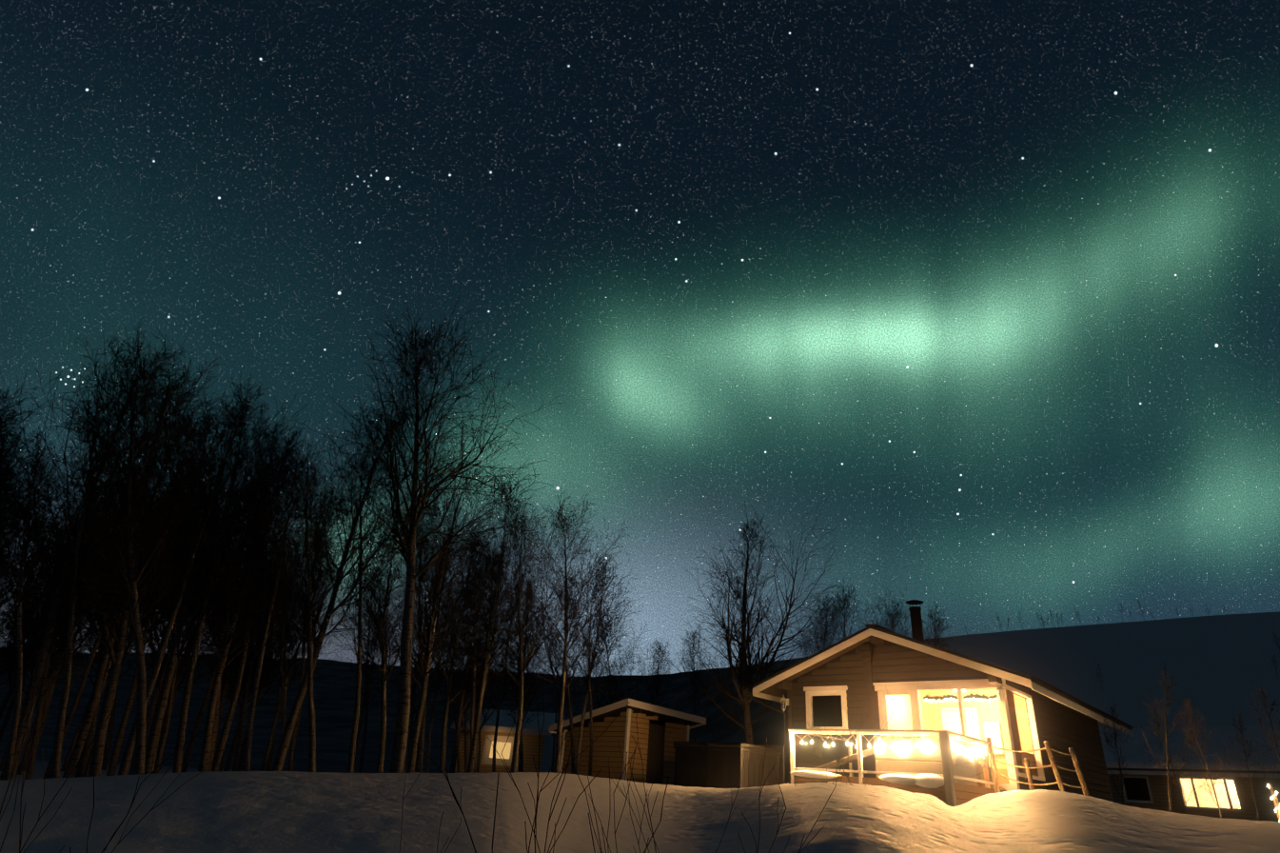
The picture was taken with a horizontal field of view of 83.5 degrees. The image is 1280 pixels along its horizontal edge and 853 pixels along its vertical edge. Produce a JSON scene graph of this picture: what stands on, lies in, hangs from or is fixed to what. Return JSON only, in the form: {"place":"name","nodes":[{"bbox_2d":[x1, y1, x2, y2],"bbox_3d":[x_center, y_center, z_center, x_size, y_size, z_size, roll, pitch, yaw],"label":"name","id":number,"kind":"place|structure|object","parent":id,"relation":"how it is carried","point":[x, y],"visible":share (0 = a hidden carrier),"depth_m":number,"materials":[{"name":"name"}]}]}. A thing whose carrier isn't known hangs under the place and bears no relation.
{"place":"outdoors","nodes":[
{"label":"outdoors","id":0,"kind":"place"},
{"bbox_2d":[0,610,1279,852],"bbox_3d":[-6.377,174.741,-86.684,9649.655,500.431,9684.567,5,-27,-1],"label":"hill","id":1,"kind":"structure","parent":0,"point":[1220,668],"depth_m":8.75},
{"bbox_2d":[0,380,46,559],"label":"birch tree","id":2,"kind":"object","parent":1,"relation":"on","point":[12,438],"visible":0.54,"depth_m":16.33,"materials":[{"name":"black plant"}]},
{"bbox_2d":[0,438,71,780],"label":"birch tree","id":3,"kind":"object","parent":1,"relation":"on","point":[19,609],"visible":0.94,"depth_m":11.08,"materials":[{"name":"brown plant"}]},
{"bbox_2d":[0,389,71,576],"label":"birch tree","id":4,"kind":"object","parent":1,"relation":"on","point":[6,423],"visible":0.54,"depth_m":14.25,"materials":[{"name":"black plant"}]},
{"bbox_2d":[0,461,82,656],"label":"birch tree","id":5,"kind":"object","parent":1,"relation":"on","point":[1,542],"visible":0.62,"depth_m":11.55,"materials":[{"name":"black plant"}]},
{"bbox_2d":[0,560,95,852],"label":"snow twigs","id":6,"kind":"object","parent":1,"relation":"on","point":[20,833],"visible":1,"depth_m":3.11,"materials":[{"name":"plant"}]},
{"bbox_2d":[0,496,113,779],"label":"birch tree","id":7,"kind":"object","parent":1,"relation":"on","point":[41,697],"visible":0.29,"depth_m":17.21,"materials":[{"name":"brown plant"}]},
{"bbox_2d":[16,446,138,770],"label":"birch tree","id":8,"kind":"object","parent":1,"relation":"on","point":[46,707],"visible":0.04,"depth_m":22.70,"materials":[{"name":"brown plant"}]},
{"bbox_2d":[1,453,177,777],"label":"birch tree","id":9,"kind":"object","parent":1,"relation":"on","point":[88,740],"visible":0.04,"depth_m":19.26,"materials":[{"name":"brown plant"}]},
{"bbox_2d":[0,387,191,778],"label":"birch tree","id":10,"kind":"object","parent":1,"relation":"on","point":[57,744],"visible":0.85,"depth_m":11.67,"materials":[{"name":"brown plant"}]},
{"bbox_2d":[42,487,172,778],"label":"birch tree","id":11,"kind":"object","parent":1,"relation":"on","point":[70,715],"visible":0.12,"depth_m":15.93,"materials":[{"name":"brown plant"}]},
{"bbox_2d":[19,684,206,852],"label":"snow twigs","id":12,"kind":"object","parent":1,"relation":"on","point":[112,836],"visible":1,"depth_m":3.25,"materials":[{"name":"plant"}]},
{"bbox_2d":[0,316,234,780],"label":"birch tree","id":13,"kind":"object","parent":1,"relation":"on","point":[41,662],"visible":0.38,"depth_m":13.12,"materials":[{"name":"brown plant"}]},
{"bbox_2d":[0,352,255,776],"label":"birch tree","id":14,"kind":"object","parent":1,"relation":"on","point":[96,762],"visible":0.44,"depth_m":12.89,"materials":[{"name":"brown plant"}]},
{"bbox_2d":[26,335,231,774],"bbox_3d":[-8.643,2.161,11.918,4.299,7.523,2.964,-13,-31,31],"label":"birch tree","id":15,"kind":"object","parent":1,"relation":"on","point":[133,599],"visible":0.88,"depth_m":12.26,"materials":[{"name":"brown plant"}]},
{"bbox_2d":[31,469,235,776],"bbox_3d":[-13.266,4.999,18.362,4.629,8.242,3.765,10,-27,-10],"label":"birch tree","id":16,"kind":"object","parent":1,"relation":"on","point":[126,653],"visible":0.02,"depth_m":18.02,"materials":[{"name":"brown plant"}]},
{"bbox_2d":[62,384,220,777],"bbox_3d":[-11.866,3.306,16.660,3.158,10.169,4.509,25,-33,-35],"label":"birch tree","id":17,"kind":"object","parent":1,"relation":"on","point":[74,758],"visible":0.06,"depth_m":15.27,"materials":[{"name":"brown plant"}]},
{"bbox_2d":[84,474,250,774],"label":"birch tree","id":18,"kind":"object","parent":1,"relation":"on","point":[151,708],"visible":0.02,"depth_m":24.12,"materials":[{"name":"brown plant"}]},
{"bbox_2d":[106,456,245,775],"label":"birch tree","id":19,"kind":"object","parent":1,"relation":"on","point":[112,765],"visible":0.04,"depth_m":20.43,"materials":[{"name":"brown plant"}]},
{"bbox_2d":[111,495,242,773],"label":"birch tree","id":20,"kind":"object","parent":1,"relation":"on","point":[160,753],"visible":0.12,"depth_m":16.26,"materials":[{"name":"brown plant"}]},
{"bbox_2d":[121,562,238,748],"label":"birch tree","id":21,"kind":"object","parent":1,"relation":"on","point":[181,673],"visible":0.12,"depth_m":24.89,"materials":[{"name":"black plant"}]},
{"bbox_2d":[77,384,307,773],"bbox_3d":[-9.743,3.189,15.141,3.966,8.916,5.126,26,-34,-36],"label":"birch tree","id":22,"kind":"object","parent":1,"relation":"on","point":[151,748],"visible":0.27,"depth_m":14.94,"materials":[{"name":"brown plant"}]},
{"bbox_2d":[117,394,292,775],"bbox_3d":[-8.479,2.940,13.753,2.604,8.161,3.392,1,-27,7],"label":"birch tree","id":23,"kind":"object","parent":1,"relation":"on","point":[129,747],"visible":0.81,"depth_m":13.99,"materials":[{"name":"brown plant"}]},
{"bbox_2d":[109,368,315,772],"bbox_3d":[-9.152,3.168,15.138,3.242,9.044,5.369,7,-27,-4],"label":"birch tree","id":24,"kind":"object","parent":1,"relation":"on","point":[180,743],"visible":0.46,"depth_m":14.92,"materials":[{"name":"brown plant"}]},
{"bbox_2d":[142,442,314,771],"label":"birch tree","id":25,"kind":"object","parent":1,"relation":"on","point":[216,715],"visible":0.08,"depth_m":18.82,"materials":[{"name":"brown plant"}]},
{"bbox_2d":[181,526,290,771],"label":"birch tree","id":26,"kind":"object","parent":1,"relation":"on","point":[187,758],"visible":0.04,"depth_m":26.95,"materials":[{"name":"brown plant"}]},
{"bbox_2d":[194,525,303,749],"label":"birch tree","id":27,"kind":"object","parent":1,"relation":"on","point":[233,672],"visible":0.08,"depth_m":26.19,"materials":[{"name":"brown plant"}]},
{"bbox_2d":[171,416,333,771],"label":"birch tree","id":28,"kind":"object","parent":1,"relation":"on","point":[206,743],"visible":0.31,"depth_m":15.80,"materials":[{"name":"brown plant"}]},
{"bbox_2d":[201,572,306,770],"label":"birch tree","id":29,"kind":"object","parent":1,"relation":"on","point":[245,710],"visible":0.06,"depth_m":29.39,"materials":[{"name":"brown plant"}]},
{"bbox_2d":[211,429,312,770],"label":"birch tree","id":30,"kind":"object","parent":1,"relation":"on","point":[224,735],"visible":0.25,"depth_m":16.12,"materials":[{"name":"brown plant"}]},
{"bbox_2d":[190,446,356,770],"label":"birch tree","id":31,"kind":"object","parent":1,"relation":"on","point":[250,718],"visible":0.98,"depth_m":13.65,"materials":[{"name":"brown plant"}]},
{"bbox_2d":[236,533,338,741],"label":"birch tree","id":32,"kind":"object","parent":1,"relation":"on","point":[285,663],"visible":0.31,"depth_m":23.68,"materials":[{"name":"brown plant"}]},
{"bbox_2d":[229,433,368,771],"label":"birch tree","id":33,"kind":"object","parent":1,"relation":"on","point":[308,632],"visible":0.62,"depth_m":14.91,"materials":[{"name":"brown plant"}]},
{"bbox_2d":[267,476,345,770],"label":"birch tree","id":34,"kind":"object","parent":1,"relation":"on","point":[290,763],"visible":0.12,"depth_m":23.96,"materials":[{"name":"brown plant"}]},
{"bbox_2d":[243,540,370,770],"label":"birch tree","id":35,"kind":"object","parent":1,"relation":"on","point":[267,749],"visible":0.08,"depth_m":24.91,"materials":[{"name":"brown plant"}]},
{"bbox_2d":[230,390,451,770],"bbox_3d":[-6.586,3.071,15.530,4.549,9.594,5.086,13,-33,-21],"label":"birch tree","id":36,"kind":"object","parent":1,"relation":"on","point":[285,741],"visible":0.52,"depth_m":16.02,"materials":[{"name":"brown plant"}]},
{"bbox_2d":[290,438,402,772],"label":"birch tree","id":37,"kind":"object","parent":1,"relation":"on","point":[352,751],"visible":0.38,"depth_m":16.79,"materials":[{"name":"brown plant"}]},
{"bbox_2d":[345,616,399,769],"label":"birch tree","id":38,"kind":"object","parent":1,"relation":"on","point":[365,697],"visible":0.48,"depth_m":32.00,"materials":[{"name":"brown plant"}]},
{"bbox_2d":[296,492,480,772],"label":"birch tree","id":39,"kind":"object","parent":1,"relation":"on","point":[383,629],"visible":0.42,"depth_m":16.94,"materials":[{"name":"brown plant"}]},
{"bbox_2d":[339,529,488,772],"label":"birch tree","id":40,"kind":"object","parent":1,"relation":"on","point":[419,758],"visible":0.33,"depth_m":19.15,"materials":[{"name":"brown plant"}]},
{"bbox_2d":[339,486,489,771],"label":"birch tree","id":41,"kind":"object","parent":1,"relation":"on","point":[419,615],"visible":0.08,"depth_m":21.30,"materials":[{"name":"brown plant"}]},
{"bbox_2d":[369,607,459,754],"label":"birch tree","id":42,"kind":"object","parent":1,"relation":"on","point":[412,702],"visible":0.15,"depth_m":31.53,"materials":[{"name":"brown plant"}]},
{"bbox_2d":[292,292,565,772],"bbox_3d":[-4.417,1.889,14.949,5.396,11.185,5.359,-13,-31,30],"label":"birch tree","id":43,"kind":"object","parent":1,"relation":"on","point":[398,755],"visible":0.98,"depth_m":15.30,"materials":[{"name":"brown plant"}]},
{"bbox_2d":[365,446,523,772],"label":"birch tree","id":44,"kind":"object","parent":1,"relation":"on","point":[428,641],"visible":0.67,"depth_m":16.01,"materials":[{"name":"brown plant"}]},
{"bbox_2d":[425,610,499,772],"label":"birch tree","id":45,"kind":"object","parent":1,"relation":"on","point":[464,731],"visible":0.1,"depth_m":36.31,"materials":[{"name":"brown plant"}]},
{"bbox_2d":[397,517,541,772],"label":"birch tree","id":46,"kind":"object","parent":1,"relation":"on","point":[448,679],"visible":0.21,"depth_m":21.88,"materials":[{"name":"brown plant"}]},
{"bbox_2d":[431,554,510,772],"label":"birch tree","id":47,"kind":"object","parent":1,"relation":"on","point":[474,675],"visible":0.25,"depth_m":23.41,"materials":[{"name":"brown plant"}]},
{"bbox_2d":[412,528,554,772],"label":"birch tree","id":48,"kind":"object","parent":1,"relation":"on","point":[462,708],"visible":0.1,"depth_m":24.05,"materials":[{"name":"brown plant"}]},
{"bbox_2d":[442,547,530,772],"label":"birch tree","id":49,"kind":"object","parent":1,"relation":"on","point":[498,679],"visible":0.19,"depth_m":24.41,"materials":[{"name":"brown plant"}]},
{"bbox_2d":[378,677,601,852],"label":"bare twigs","id":50,"kind":"object","parent":1,"relation":"on","point":[454,796],"visible":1,"depth_m":3.62,"materials":[{"name":"plant"}]},
{"bbox_2d":[453,551,533,713],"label":"birch tree","id":51,"kind":"object","parent":1,"relation":"on","point":[502,648],"visible":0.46,"depth_m":21.71,"materials":[{"name":"brown plant"}]},
{"bbox_2d":[460,581,540,771],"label":"birch tree","id":52,"kind":"object","parent":1,"relation":"on","point":[501,698],"visible":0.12,"depth_m":29.62,"materials":[{"name":"brown plant"}]},
{"bbox_2d":[436,502,576,772],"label":"birch tree","id":53,"kind":"object","parent":1,"relation":"on","point":[521,635],"visible":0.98,"depth_m":16.54,"materials":[{"name":"brown plant"}]},
{"bbox_2d":[454,730,562,772],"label":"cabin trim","id":54,"kind":"structure","parent":1,"relation":"on","point":[546,758],"depth_m":41.21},
{"bbox_2d":[454,728,544,772],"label":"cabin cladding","id":55,"kind":"structure","parent":54,"relation":"attached to","point":[532,747],"depth_m":40.89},
{"bbox_2d":[451,707,564,735],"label":"roof","id":56,"kind":"structure","parent":54,"relation":"on","point":[506,726],"depth_m":41.75,"materials":[{"name":"white"}]},
{"bbox_2d":[420,462,607,772],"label":"birch tree","id":57,"kind":"object","parent":1,"relation":"on","point":[471,761],"visible":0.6,"depth_m":18.97,"materials":[{"name":"brown plant"}]},
{"bbox_2d":[482,572,571,771],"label":"birch tree","id":58,"kind":"object","parent":1,"relation":"on","point":[521,757],"visible":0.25,"depth_m":27.92,"materials":[{"name":"brown plant"}]},
{"bbox_2d":[477,486,635,772],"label":"birch tree","id":59,"kind":"object","parent":1,"relation":"on","point":[563,663],"visible":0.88,"depth_m":18.07,"materials":[{"name":"brown plant"}]},
{"bbox_2d":[524,576,610,773],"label":"birch tree","id":60,"kind":"object","parent":1,"relation":"on","point":[570,699],"visible":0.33,"depth_m":23.25,"materials":[{"name":"brown plant"}]},
{"bbox_2d":[487,675,649,852],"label":"bare twigs","id":61,"kind":"object","parent":1,"relation":"on","point":[585,794],"visible":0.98,"depth_m":3.84,"materials":[{"name":"plant"}]},
{"bbox_2d":[551,569,632,775],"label":"birch tree","id":62,"kind":"object","parent":1,"relation":"on","point":[588,681],"visible":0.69,"depth_m":21.69,"materials":[{"name":"brown plant"}]},
{"bbox_2d":[547,547,655,774],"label":"birch tree","id":63,"kind":"object","parent":1,"relation":"on","point":[578,758],"visible":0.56,"depth_m":25.45,"materials":[{"name":"brown plant"}]},
{"bbox_2d":[559,602,656,711],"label":"birch tree","id":64,"kind":"object","parent":1,"relation":"on","point":[610,684],"visible":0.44,"depth_m":31.63,"materials":[{"name":"brown plant"}]},
{"bbox_2d":[561,709,685,779],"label":"shed cladding sides","id":65,"kind":"object","parent":1,"relation":"on","point":[606,743],"visible":0.17,"depth_m":26.55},
{"bbox_2d":[548,698,706,780],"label":"shed trim","id":66,"kind":"structure","parent":1,"relation":"on","point":[701,720],"depth_m":26.56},
{"bbox_2d":[568,709,687,785],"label":"shed wall","id":67,"kind":"structure","parent":1,"relation":"on","point":[675,730],"depth_m":26.29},
{"bbox_2d":[552,705,699,733],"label":"shed roof","id":68,"kind":"structure","parent":67,"relation":"on","point":[662,718],"depth_m":27.33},
{"bbox_2d":[645,723,665,784],"bbox_3d":[0.543,12.204,26.264,0.780,2.400,0.050,24,-33,-34],"label":"shed door","id":69,"kind":"structure","parent":67,"relation":"attached to","point":[655,752],"depth_m":26.33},
{"bbox_2d":[624,636,696,730],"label":"birch tree","id":70,"kind":"object","parent":1,"relation":"on","point":[659,666],"visible":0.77,"depth_m":39.22,"materials":[{"name":"brown plant"}]},
{"bbox_2d":[663,624,715,741],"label":"birch tree","id":71,"kind":"object","parent":1,"relation":"on","point":[691,650],"visible":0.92,"depth_m":36.09,"materials":[{"name":"brown plant"}]},
{"bbox_2d":[673,744,787,787],"bbox_3d":[2.568,8.872,18.429,2.195,1.390,2.930,-19,-35,38],"label":"fence","id":72,"kind":"object","parent":1,"relation":"on","point":[703,766],"visible":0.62,"depth_m":17.50,"materials":[{"name":"black"}]},
{"bbox_2d":[673,741,787,754],"bbox_3d":[2.318,8.235,18.386,2.100,0.110,2.100,-19,-35,38],"label":"rail","id":73,"kind":"object","parent":72,"relation":"on","point":[723,744],"visible":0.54,"depth_m":17.66,"materials":[{"name":"black"}]},
{"bbox_2d":[657,495,858,744],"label":"birch tree","id":74,"kind":"object","parent":1,"relation":"on","point":[745,670],"visible":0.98,"depth_m":23.17,"materials":[{"name":"brown plant"}]},
{"bbox_2d":[778,590,848,666],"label":"birch tree","id":75,"kind":"object","parent":1,"relation":"on","point":[824,642],"visible":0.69,"depth_m":31.10,"materials":[{"name":"brown plant"}]},
{"bbox_2d":[781,578,891,662],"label":"birch tree","id":76,"kind":"object","parent":1,"relation":"on","point":[843,614],"visible":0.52,"depth_m":34.68,"materials":[{"name":"brown plant"}]},
{"bbox_2d":[793,763,987,803],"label":"deck boards","id":77,"kind":"object","parent":1,"relation":"on","point":[939,791],"visible":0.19,"depth_m":15.18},
{"bbox_2d":[789,730,993,784],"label":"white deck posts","id":78,"kind":"object","parent":77,"relation":"on","point":[852,771],"visible":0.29,"depth_m":15.64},
{"bbox_2d":[793,732,991,781],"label":"railing glass panels","id":79,"kind":"object","parent":78,"relation":"attached to","point":[823,746],"visible":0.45,"depth_m":15.70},
{"bbox_2d":[787,728,995,806],"bbox_3d":[5.764,8.006,16.257,3.695,1.835,3.000,-19,-35,38],"label":"deck railing","id":80,"kind":"object","parent":1,"relation":"on","point":[948,772],"visible":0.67,"depth_m":14.56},
{"bbox_2d":[789,769,944,787],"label":"deck snow patches","id":81,"kind":"object","parent":80,"relation":"on","point":[928,779],"visible":0.85,"depth_m":14.54,"materials":[{"name":"snow"}]},
{"bbox_2d":[873,735,977,786],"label":"glass panels","id":82,"kind":"object","parent":80,"relation":"on","point":[923,745],"visible":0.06,"depth_m":15.17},
{"bbox_2d":[849,585,949,649],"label":"birch tree","id":83,"kind":"object","parent":1,"relation":"on","point":[892,624],"visible":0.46,"depth_m":35.91,"materials":[{"name":"brown plant"}]},
{"bbox_2d":[752,628,1133,789],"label":"house trim","id":84,"kind":"structure","parent":1,"relation":"on","point":[912,689],"depth_m":18.02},
{"bbox_2d":[811,689,1042,783],"bbox_3d":[6.991,7.656,17.903,5.449,2.075,1.938,-5,-28,18],"label":"window glass","id":85,"kind":"object","parent":84,"relation":"in","point":[1016,723],"visible":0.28,"depth_m":17.37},
{"bbox_2d":[944,748,1010,791],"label":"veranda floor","id":86,"kind":"structure","parent":84,"relation":"on","point":[982,758],"depth_m":18.84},
{"bbox_2d":[886,689,1033,768],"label":"windows","id":87,"kind":"structure","parent":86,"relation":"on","point":[983,716],"depth_m":19.86,"materials":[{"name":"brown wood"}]},
{"bbox_2d":[940,707,1032,754],"bbox_3d":[9.441,8.763,19.567,2.270,2.090,0.160,-19,-35,38],"label":"interior door and cabinet","id":88,"kind":"structure","parent":84,"relation":"attached to","point":[952,717],"depth_m":20.04,"materials":[{"name":"white"}]},
{"bbox_2d":[983,689,1037,783],"bbox_3d":[9.101,7.793,17.736,0.961,2.122,2.718,-19,-35,38],"label":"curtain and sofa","id":89,"kind":"object","parent":84,"relation":"attached to","point":[1003,779],"visible":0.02,"depth_m":17.06,"materials":[{"name":"beige"}]},
{"bbox_2d":[791,641,1110,799],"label":"cabin wall","id":90,"kind":"structure","parent":1,"relation":"on","point":[818,704],"depth_m":19.77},
{"bbox_2d":[752,623,1134,730],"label":"roof","id":91,"kind":"structure","parent":90,"relation":"on","point":[1036,680],"depth_m":18.46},
{"bbox_2d":[759,635,1030,698],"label":"cabin soffit","id":92,"kind":"structure","parent":91,"relation":"attached to","point":[774,690],"depth_m":20.17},
{"bbox_2d":[777,634,1111,800],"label":"cabin cladding","id":93,"kind":"structure","parent":90,"relation":"attached to","point":[870,655],"depth_m":19.00,"materials":[{"name":"wood"}]},
{"bbox_2d":[1005,679,1113,802],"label":"cabin cladding sides","id":94,"kind":"object","parent":90,"relation":"attached to","point":[1053,705],"visible":0.19,"depth_m":19.98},
{"bbox_2d":[985,737,1090,796],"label":"fence posts","id":95,"kind":"object","parent":1,"relation":"on","point":[1029,770],"visible":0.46,"depth_m":15.10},
{"bbox_2d":[988,745,1089,795],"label":"fence ropes","id":96,"kind":"object","parent":95,"relation":"attached to","point":[1056,770],"visible":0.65,"depth_m":15.06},
{"bbox_2d":[1130,661,1206,811],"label":"birch tree","id":97,"kind":"object","parent":1,"relation":"on","point":[1167,742],"visible":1,"depth_m":14.52,"materials":[{"name":"brown plant"}]},
{"bbox_2d":[1106,773,1279,822],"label":"wall","id":98,"kind":"structure","parent":1,"relation":"on","point":[1271,814],"depth_m":34.72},
{"bbox_2d":[1100,724,1279,770],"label":"roof","id":99,"kind":"structure","parent":98,"relation":"on","point":[1221,733],"depth_m":36.90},
{"bbox_2d":[1106,769,1279,811],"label":"house trim","id":100,"kind":"structure","parent":98,"relation":"attached to","point":[1232,776],"depth_m":35.17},
{"bbox_2d":[1177,692,1231,818],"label":"birch tree","id":101,"kind":"object","parent":1,"relation":"on","point":[1207,767],"visible":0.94,"depth_m":15.37,"materials":[{"name":"brown plant"}]},
{"bbox_2d":[1181,778,1240,808],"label":"neighbour room walls","id":102,"kind":"structure","parent":1,"relation":"on","point":[1222,797],"depth_m":37.23,"materials":[{"name":"white"}]},
{"bbox_2d":[1215,708,1269,820],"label":"birch tree","id":103,"kind":"object","parent":1,"relation":"on","point":[1242,738],"visible":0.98,"depth_m":17.32,"materials":[{"name":"brown plant"}]},
{"bbox_2d":[0,0,1279,676],"label":"sky","id":104,"kind":"structure","parent":0,"point":[995,284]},
{"bbox_2d":[1107,775,1279,820],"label":"siding","id":105,"kind":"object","parent":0,"point":[1130,788],"depth_m":40.91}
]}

